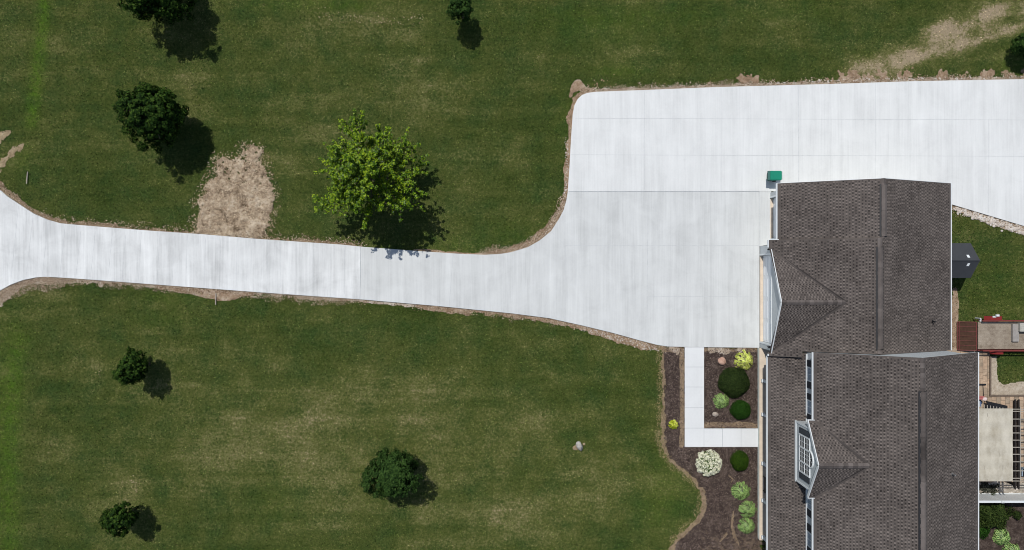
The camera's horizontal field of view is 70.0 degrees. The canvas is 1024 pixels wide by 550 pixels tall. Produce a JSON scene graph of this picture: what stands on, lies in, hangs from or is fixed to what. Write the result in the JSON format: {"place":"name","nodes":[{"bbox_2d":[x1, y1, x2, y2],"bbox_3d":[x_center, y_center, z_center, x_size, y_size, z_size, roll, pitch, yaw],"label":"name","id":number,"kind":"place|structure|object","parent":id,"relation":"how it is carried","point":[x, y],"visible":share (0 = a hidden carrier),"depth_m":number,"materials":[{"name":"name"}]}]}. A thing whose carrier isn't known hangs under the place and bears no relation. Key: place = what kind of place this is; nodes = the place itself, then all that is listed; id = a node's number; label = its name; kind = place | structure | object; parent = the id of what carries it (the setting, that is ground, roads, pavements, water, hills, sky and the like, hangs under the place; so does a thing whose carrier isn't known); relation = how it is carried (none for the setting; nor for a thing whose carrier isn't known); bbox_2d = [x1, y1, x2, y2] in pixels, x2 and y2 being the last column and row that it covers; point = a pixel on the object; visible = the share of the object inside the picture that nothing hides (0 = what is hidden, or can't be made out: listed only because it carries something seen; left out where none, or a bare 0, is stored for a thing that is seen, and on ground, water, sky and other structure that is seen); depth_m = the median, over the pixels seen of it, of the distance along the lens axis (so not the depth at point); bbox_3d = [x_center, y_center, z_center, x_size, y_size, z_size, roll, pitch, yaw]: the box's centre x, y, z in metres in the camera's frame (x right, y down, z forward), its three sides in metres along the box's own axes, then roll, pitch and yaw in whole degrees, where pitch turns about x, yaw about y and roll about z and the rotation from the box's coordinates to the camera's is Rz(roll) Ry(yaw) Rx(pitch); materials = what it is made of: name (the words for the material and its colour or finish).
{"place":"outdoors","nodes":[
{"label":"outdoors","id":0,"kind":"place"},
{"bbox_2d":[0,130,23,172],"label":"soil","id":1,"kind":"structure","parent":0,"point":[13,150],"depth_m":48.94,"materials":[{"name":"beige soil"}]},
{"bbox_2d":[0,190,360,298],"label":"driveway","id":2,"kind":"structure","parent":0,"point":[32,245],"depth_m":48.83,"materials":[{"name":"concrete"}]},
{"bbox_2d":[0,277,366,306],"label":"soil","id":3,"kind":"structure","parent":0,"point":[94,281],"depth_m":48.94,"materials":[{"name":"brown soil"}]},
{"bbox_2d":[0,277,67,304],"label":"soil bits","id":4,"kind":"object","parent":3,"relation":"on","point":[30,281],"visible":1,"depth_m":48.89,"materials":[{"name":"brown soil"}]},
{"bbox_2d":[0,181,366,246],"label":"soil","id":5,"kind":"structure","parent":0,"point":[7,192],"depth_m":48.94,"materials":[{"name":"brown soil"}]},
{"bbox_2d":[156,285,252,300],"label":"soil","id":6,"kind":"structure","parent":0,"point":[228,296],"depth_m":48.94,"materials":[{"name":"beige soil"}]},
{"bbox_2d":[297,295,415,306],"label":"soil","id":7,"kind":"structure","parent":0,"point":[389,303],"depth_m":48.94,"materials":[{"name":"beige soil"}]},
{"bbox_2d":[413,249,486,254],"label":"soil","id":8,"kind":"structure","parent":0,"point":[429,250],"depth_m":48.94,"materials":[{"name":"brown soil"}]},
{"bbox_2d":[0,0,1023,549],"bbox_3d":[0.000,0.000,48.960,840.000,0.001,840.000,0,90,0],"label":"lawn","id":9,"kind":"structure","parent":0,"point":[376,68],"depth_m":48.96,"materials":[{"name":"green plant"}]},
{"bbox_2d":[98,501,139,538],"bbox_3d":[-25.145,15.591,47.337,2.200,3.352,2.098,41,90,0],"label":"young tree","id":10,"kind":"object","parent":9,"relation":"on","point":[115,520],"visible":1,"depth_m":46.40,"materials":[{"name":"green plant"}]},
{"bbox_2d":[112,346,150,386],"bbox_3d":[-24.307,5.847,47.126,1.898,3.773,2.570,0,90,0],"label":"young tree","id":11,"kind":"object","parent":9,"relation":"on","point":[131,365],"visible":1,"depth_m":46.21,"materials":[{"name":"green plant"}]},
{"bbox_2d":[112,81,189,153],"bbox_3d":[-22.747,-9.927,46.297,4.350,5.432,4.468,0,90,0],"label":"young tree","id":12,"kind":"object","parent":9,"relation":"on","point":[157,114],"visible":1,"depth_m":45.12,"materials":[{"name":"green plant"}]},
{"bbox_2d":[116,0,196,25],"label":"young tree","id":13,"kind":"object","parent":9,"relation":"on","point":[156,8],"visible":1,"depth_m":45.64,"materials":[{"name":"green plant"}]},
{"bbox_2d":[195,144,275,238],"bbox_3d":[-18.499,-5.515,48.850,5.425,0.179,6.510,0,90,0],"label":"straw","id":14,"kind":"object","parent":9,"relation":"on","point":[232,230],"visible":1,"depth_m":48.85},
{"bbox_2d":[187,141,281,237],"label":"straw bits","id":15,"kind":"object","parent":14,"relation":"on","point":[216,197],"visible":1,"depth_m":48.85,"materials":[{"name":"beige plant"}]},
{"bbox_2d":[95,7,423,489],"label":"dry grass bits","id":16,"kind":"object","parent":9,"relation":"on","point":[331,20],"visible":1,"depth_m":48.88,"materials":[{"name":"plant"}]},
{"bbox_2d":[312,108,429,229],"bbox_3d":[-8.910,-6.395,45.008,7.346,8.017,7.240,0,90,0],"label":"tree","id":17,"kind":"object","parent":9,"relation":"on","point":[358,165],"visible":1,"depth_m":44.25,"materials":[{"name":"green plant"}]},
{"bbox_2d":[358,447,424,499],"bbox_3d":[-7.645,12.620,46.846,4.181,4.333,3.093,0,90,0],"label":"young tree","id":18,"kind":"object","parent":9,"relation":"on","point":[396,467],"visible":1,"depth_m":45.57,"materials":[{"name":"green plant"}]},
{"bbox_2d":[446,0,473,24],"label":"young tree","id":19,"kind":"object","parent":9,"relation":"on","point":[461,8],"visible":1,"depth_m":46.40,"materials":[{"name":"green plant"}]},
{"bbox_2d":[576,441,582,450],"bbox_3d":[4.498,11.420,48.760,0.395,0.518,0.683,-32,90,0],"label":"rock","id":20,"kind":"object","parent":9,"relation":"on","point":[579,445],"visible":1,"depth_m":48.62,"materials":[{"name":"white stone"}]},
{"bbox_2d":[653,346,703,549],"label":"dry grass bits","id":21,"kind":"object","parent":9,"relation":"on","point":[658,442],"visible":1,"depth_m":48.90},
{"bbox_2d":[660,347,756,549],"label":"bed edge","id":22,"kind":"object","parent":9,"relation":"on","point":[691,526],"visible":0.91,"depth_m":48.95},
{"bbox_2d":[663,347,760,549],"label":"mulch","id":23,"kind":"object","parent":22,"relation":"on","point":[701,477],"visible":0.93,"depth_m":48.92,"materials":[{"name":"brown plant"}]},
{"bbox_2d":[668,419,678,428],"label":"yellow plant","id":24,"kind":"object","parent":23,"relation":"on","point":[673,424],"visible":1,"depth_m":48.74,"materials":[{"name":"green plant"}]},
{"bbox_2d":[679,350,684,447],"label":"soil","id":25,"kind":"structure","parent":23,"relation":"on","point":[682,400],"depth_m":48.90,"materials":[{"name":"brown soil"}]},
{"bbox_2d":[695,449,721,475],"bbox_3d":[13.125,12.511,48.523,1.807,0.985,1.828,0,90,0],"label":"hydrangea","id":26,"kind":"object","parent":23,"relation":"on","point":[708,462],"visible":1,"depth_m":48.39,"materials":[{"name":"white plant"}]},
{"bbox_2d":[713,393,728,408],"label":"hosta","id":27,"kind":"object","parent":23,"relation":"on","point":[722,400],"visible":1,"depth_m":48.63,"materials":[{"name":"green plant"}]},
{"bbox_2d":[718,357,725,364],"bbox_3d":[14.015,5.742,48.835,0.558,0.394,0.542,0,90,0],"label":"rock","id":28,"kind":"object","parent":23,"relation":"on","point":[721,360],"visible":1,"depth_m":48.70,"materials":[{"name":"pink stone"}]},
{"bbox_2d":[719,475,738,544],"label":"soil","id":29,"kind":"structure","parent":23,"relation":"on","point":[734,536],"depth_m":48.89,"materials":[{"name":"brown soil"}]},
{"bbox_2d":[704,421,757,427],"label":"soil","id":30,"kind":"structure","parent":23,"relation":"on","point":[734,424],"depth_m":48.90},
{"bbox_2d":[698,526,765,549],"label":"soil","id":31,"kind":"structure","parent":23,"relation":"on","point":[750,545],"depth_m":48.90,"materials":[{"name":"brown soil"}]},
{"bbox_2d":[718,367,749,397],"bbox_3d":[14.796,7.182,48.511,2.181,0.966,2.102,0,90,0],"label":"yew shrub","id":32,"kind":"object","parent":23,"relation":"on","point":[734,381],"visible":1,"depth_m":48.33,"materials":[{"name":"green plant"}]},
{"bbox_2d":[730,449,748,470],"bbox_3d":[15.155,12.370,48.555,1.242,0.879,1.437,0,90,0],"label":"box shrub","id":33,"kind":"object","parent":23,"relation":"on","point":[740,459],"visible":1,"depth_m":48.36,"materials":[{"name":"green plant"}]},
{"bbox_2d":[729,400,750,419],"bbox_3d":[15.220,8.982,48.585,1.422,0.819,1.335,0,90,0],"label":"box shrub","id":34,"kind":"object","parent":23,"relation":"on","point":[741,410],"visible":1,"depth_m":48.44,"materials":[{"name":"green plant"}]},
{"bbox_2d":[731,481,750,499],"bbox_3d":[15.300,14.415,48.718,1.312,0.671,1.281,0,90,0],"label":"hosta","id":35,"kind":"object","parent":23,"relation":"on","point":[741,493],"visible":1,"depth_m":48.60,"materials":[{"name":"green plant"}]},
{"bbox_2d":[734,350,752,370],"bbox_3d":[15.542,5.682,48.727,1.356,0.688,1.386,15,90,0],"label":"hosta","id":36,"kind":"object","parent":23,"relation":"on","point":[746,359],"visible":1,"depth_m":48.59,"materials":[{"name":"yellow plant"}]},
{"bbox_2d":[738,518,754,533],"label":"hosta","id":37,"kind":"object","parent":23,"relation":"on","point":[748,523],"visible":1,"depth_m":48.60,"materials":[{"name":"green plant"}]},
{"bbox_2d":[738,500,756,517],"bbox_3d":[15.773,15.679,48.727,1.192,0.662,1.296,-27,90,0],"label":"hosta","id":38,"kind":"object","parent":23,"relation":"on","point":[748,509],"visible":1,"depth_m":48.59,"materials":[{"name":"green plant"}]},
{"bbox_2d":[757,178,978,549],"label":"house","id":39,"kind":"structure","parent":9,"relation":"on","point":[868,406],"depth_m":43.86,"materials":[{"name":"grey"}]},
{"bbox_2d":[763,255,770,342],"bbox_3d":[16.785,1.568,47.836,0.059,2.128,5.718,0,90,0],"label":"garage door","id":40,"kind":"structure","parent":39,"relation":"in","point":[767,258],"depth_m":47.99,"materials":[{"name":"white metal"}]},
{"bbox_2d":[773,198,775,237],"bbox_3d":[17.466,-3.778,47.836,0.059,2.128,2.689,0,90,0],"label":"garage door","id":41,"kind":"structure","parent":39,"relation":"in","point":[774,199],"depth_m":48.57,"materials":[{"name":"white metal"}]},
{"bbox_2d":[807,366,810,381],"bbox_3d":[18.275,6.102,44.550,0.049,1.380,0.883,0,90,0],"label":"window","id":42,"kind":"structure","parent":39,"relation":"in","point":[808,368],"depth_m":44.92,"materials":[{"name":"glass"}]},
{"bbox_2d":[807,399,810,414],"bbox_3d":[18.275,8.115,44.550,0.049,1.380,0.851,0,90,0],"label":"window","id":43,"kind":"structure","parent":39,"relation":"in","point":[808,401],"depth_m":44.92,"materials":[{"name":"glass"}]},
{"bbox_2d":[807,498,810,509],"bbox_3d":[18.275,14.070,44.550,0.049,1.380,0.654,0,90,0],"label":"window","id":44,"kind":"structure","parent":39,"relation":"in","point":[808,500],"depth_m":44.92,"materials":[{"name":"grey glass"}]},
{"bbox_2d":[807,530,810,547],"bbox_3d":[18.275,16.262,44.550,0.049,1.380,0.916,0,90,0],"label":"window","id":45,"kind":"structure","parent":39,"relation":"in","point":[808,533],"depth_m":45.01,"materials":[{"name":"grey glass"}]},
{"bbox_2d":[952,288,958,348],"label":"soil","id":46,"kind":"structure","parent":9,"relation":"on","point":[955,306],"depth_m":48.94,"materials":[{"name":"beige soil"}]},
{"bbox_2d":[952,243,979,277],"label":"garden shed","id":47,"kind":"structure","parent":9,"relation":"on","point":[965,260],"depth_m":46.80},
{"bbox_2d":[957,316,1023,354],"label":"food trailer","id":48,"kind":"object","parent":9,"relation":"on","point":[994,335],"visible":1,"depth_m":48.38,"materials":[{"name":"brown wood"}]},
{"bbox_2d":[1011,324,1018,341],"bbox_3d":[33.360,3.805,48.295,0.682,0.170,1.180,0,90,0],"label":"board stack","id":49,"kind":"object","parent":48,"relation":"on","point":[1014,333],"visible":1,"depth_m":48.21,"materials":[{"name":"grey wood"}]},
{"bbox_2d":[980,481,1021,492],"bbox_3d":[32.022,14.080,48.930,5.840,0.177,1.746,0,90,0],"label":"rubble","id":50,"kind":"object","parent":9,"relation":"on","point":[1003,485],"visible":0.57,"depth_m":48.89,"materials":[{"name":"stone"}]},
{"bbox_2d":[979,503,1023,549],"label":"mulch","id":51,"kind":"object","parent":9,"relation":"on","point":[1015,528],"visible":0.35,"depth_m":48.92,"materials":[{"name":"brown wood"}]},
{"bbox_2d":[979,521,990,539],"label":"evergreen shrub","id":52,"kind":"object","parent":51,"relation":"on","point":[983,532],"visible":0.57,"depth_m":48.45,"materials":[{"name":"green plant"}]},
{"bbox_2d":[979,492,1015,530],"bbox_3d":[32.085,15.719,48.297,2.850,1.393,2.586,0,90,0],"label":"evergreen shrub","id":53,"kind":"object","parent":51,"relation":"on","point":[991,515],"visible":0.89,"depth_m":48.13,"materials":[{"name":"green plant"}]},
{"bbox_2d":[992,528,1009,544],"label":"hosta","id":54,"kind":"object","parent":51,"relation":"on","point":[1000,538],"visible":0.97,"depth_m":48.61,"materials":[{"name":"green plant"}]},
{"bbox_2d":[1002,542,1019,549],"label":"hosta","id":55,"kind":"object","parent":51,"relation":"on","point":[1011,546],"visible":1,"depth_m":48.71,"materials":[{"name":"green plant"}]},
{"bbox_2d":[1012,510,1022,519],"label":"evergreen shrub","id":56,"kind":"object","parent":51,"relation":"on","point":[1018,515],"visible":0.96,"depth_m":48.65,"materials":[{"name":"green plant"}]},
{"bbox_2d":[979,493,1023,502],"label":"fence","id":57,"kind":"object","parent":9,"relation":"on","point":[1003,498],"visible":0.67,"depth_m":47.84,"materials":[{"name":"white plastic"}]},
{"bbox_2d":[989,356,1023,395],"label":"bed edging","id":58,"kind":"object","parent":9,"relation":"on","point":[990,381],"visible":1,"depth_m":48.83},
{"bbox_2d":[991,357,1023,394],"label":"sand","id":59,"kind":"structure","parent":9,"relation":"on","point":[999,388],"depth_m":48.91,"materials":[{"name":"beige sand"}]},
{"bbox_2d":[1009,33,1023,57],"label":"young tree","id":60,"kind":"object","parent":9,"relation":"on","point":[1017,47],"visible":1,"depth_m":47.67,"materials":[{"name":"green plant"}]},
{"bbox_2d":[412,304,667,352],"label":"soil","id":61,"kind":"structure","parent":0,"point":[457,310],"depth_m":48.94,"materials":[{"name":"brown soil"}]},
{"bbox_2d":[580,328,658,350],"bbox_3d":[7.218,4.267,48.930,5.477,0.112,0.584,16,90,0],"label":"rubble","id":62,"kind":"object","parent":61,"relation":"on","point":[644,348],"visible":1,"depth_m":48.91,"materials":[{"name":"stone"}]},
{"bbox_2d":[485,87,595,254],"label":"soil","id":63,"kind":"structure","parent":0,"point":[570,114],"depth_m":48.94,"materials":[{"name":"brown soil"}]},
{"bbox_2d":[480,195,565,253],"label":"soil bits","id":64,"kind":"object","parent":63,"relation":"on","point":[536,235],"visible":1,"depth_m":48.89,"materials":[{"name":"brown soil"}]},
{"bbox_2d":[537,141,568,239],"bbox_3d":[3.002,-5.252,48.929,1.533,0.094,7.883,19,90,0],"label":"rubble","id":65,"kind":"object","parent":63,"relation":"on","point":[564,187],"visible":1,"depth_m":48.92,"materials":[{"name":"stone"}]},
{"bbox_2d":[361,191,770,347],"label":"driveway","id":66,"kind":"structure","parent":0,"point":[673,268],"depth_m":48.83,"materials":[{"name":"grey concrete"}]},
{"bbox_2d":[569,80,586,97],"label":"soil","id":67,"kind":"structure","parent":0,"point":[576,85],"depth_m":48.92,"materials":[{"name":"beige soil"}]},
{"bbox_2d":[669,347,744,354],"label":"soil","id":68,"kind":"structure","parent":0,"point":[674,350],"depth_m":48.90,"materials":[{"name":"brown soil"}]},
{"bbox_2d":[684,347,757,446],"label":"walkway","id":69,"kind":"structure","parent":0,"point":[697,434],"depth_m":48.84,"materials":[{"name":"concrete"}]},
{"bbox_2d":[763,476,765,492],"bbox_3d":[16.920,13.863,48.170,0.560,0.920,1.060,0,90,0],"label":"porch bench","id":70,"kind":"object","parent":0,"point":[764,490],"visible":0.23,"depth_m":48.20,"materials":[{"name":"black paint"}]},
{"bbox_2d":[568,79,1023,225],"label":"driveway","id":71,"kind":"structure","parent":0,"point":[965,138],"depth_m":48.83,"materials":[{"name":"concrete"}]},
{"bbox_2d":[767,171,782,181],"bbox_3d":[17.243,-6.513,48.336,0.998,0.982,0.620,0,90,0],"label":"trash bin","id":72,"kind":"object","parent":71,"relation":"on","point":[773,176],"visible":1,"depth_m":47.84,"materials":[{"name":"green plastic"}]},
{"bbox_2d":[594,67,1023,85],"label":"soil","id":73,"kind":"structure","parent":0,"point":[852,75],"depth_m":48.92,"materials":[{"name":"brown soil"}]},
{"bbox_2d":[595,76,1023,91],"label":"soil","id":74,"kind":"structure","parent":0,"point":[768,84],"depth_m":48.94,"materials":[{"name":"brown soil"}]},
{"bbox_2d":[593,83,709,89],"bbox_3d":[9.421,-12.593,48.928,8.072,0.083,0.283,-2,90,0],"label":"rubble","id":75,"kind":"object","parent":74,"relation":"on","point":[651,86],"visible":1,"depth_m":48.92,"materials":[{"name":"stone"}]},
{"bbox_2d":[579,72,1023,95],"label":"soil bits","id":76,"kind":"object","parent":74,"relation":"on","point":[741,84],"visible":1,"depth_m":48.90,"materials":[{"name":"brown soil"}]},
{"bbox_2d":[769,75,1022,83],"bbox_3d":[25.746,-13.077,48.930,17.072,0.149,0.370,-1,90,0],"label":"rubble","id":77,"kind":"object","parent":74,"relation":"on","point":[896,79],"visible":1,"depth_m":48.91,"materials":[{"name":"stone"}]},
{"bbox_2d":[949,349,989,395],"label":"patio","id":78,"kind":"structure","parent":0,"point":[984,367],"depth_m":48.91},
{"bbox_2d":[979,396,983,406],"bbox_3d":[30.749,8.366,48.510,0.930,0.800,0.720,0,90,0],"label":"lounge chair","id":79,"kind":"object","parent":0,"point":[980,398],"visible":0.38,"depth_m":48.20,"materials":[{"name":"fabric"}]},
{"bbox_2d":[952,205,1023,234],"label":"soil","id":80,"kind":"structure","parent":0,"point":[1003,227],"depth_m":48.94,"materials":[{"name":"beige soil"}]},
{"bbox_2d":[953,207,1023,234],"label":"rubble","id":81,"kind":"object","parent":80,"relation":"on","point":[1019,229],"visible":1,"depth_m":48.89,"materials":[{"name":"stone"}]},
{"bbox_2d":[979,396,1023,481],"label":"patio","id":82,"kind":"structure","parent":0,"point":[1006,400],"depth_m":48.91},
{"bbox_2d":[984,401,1007,408],"bbox_3d":[32.126,8.636,48.680,1.420,0.460,0.600,0,90,0],"label":"patio table","id":83,"kind":"object","parent":82,"relation":"on","point":[992,404],"visible":0.6,"depth_m":48.45,"materials":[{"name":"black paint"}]},
{"bbox_2d":[981,399,1023,489],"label":"pergola","id":84,"kind":"object","parent":82,"relation":"on","point":[1017,440],"visible":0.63,"depth_m":46.46,"materials":[{"name":"black metal"}]},
{"bbox_2d":[979,408,1012,480],"bbox_3d":[30.495,10.753,46.314,2.424,0.071,4.599,0,90,0],"label":"canopy","id":85,"kind":"object","parent":84,"relation":"on","point":[995,433],"visible":0.87,"depth_m":46.31,"materials":[{"name":"fabric"}]},
{"bbox_2d":[979,483,1023,492],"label":"gravel","id":86,"kind":"structure","parent":0,"point":[1008,489],"depth_m":48.88,"materials":[{"name":"beige gravel"}]},
{"bbox_2d":[979,482,998,493],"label":"ornamental grass","id":87,"kind":"object","parent":86,"relation":"on","point":[985,486],"depth_m":48.77,"materials":[{"name":"green plant"}]},
{"bbox_2d":[1016,323,1023,331],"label":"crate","id":88,"kind":"object","parent":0,"point":[1020,327],"visible":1,"depth_m":48.01,"materials":[{"name":"white"}]}
]}

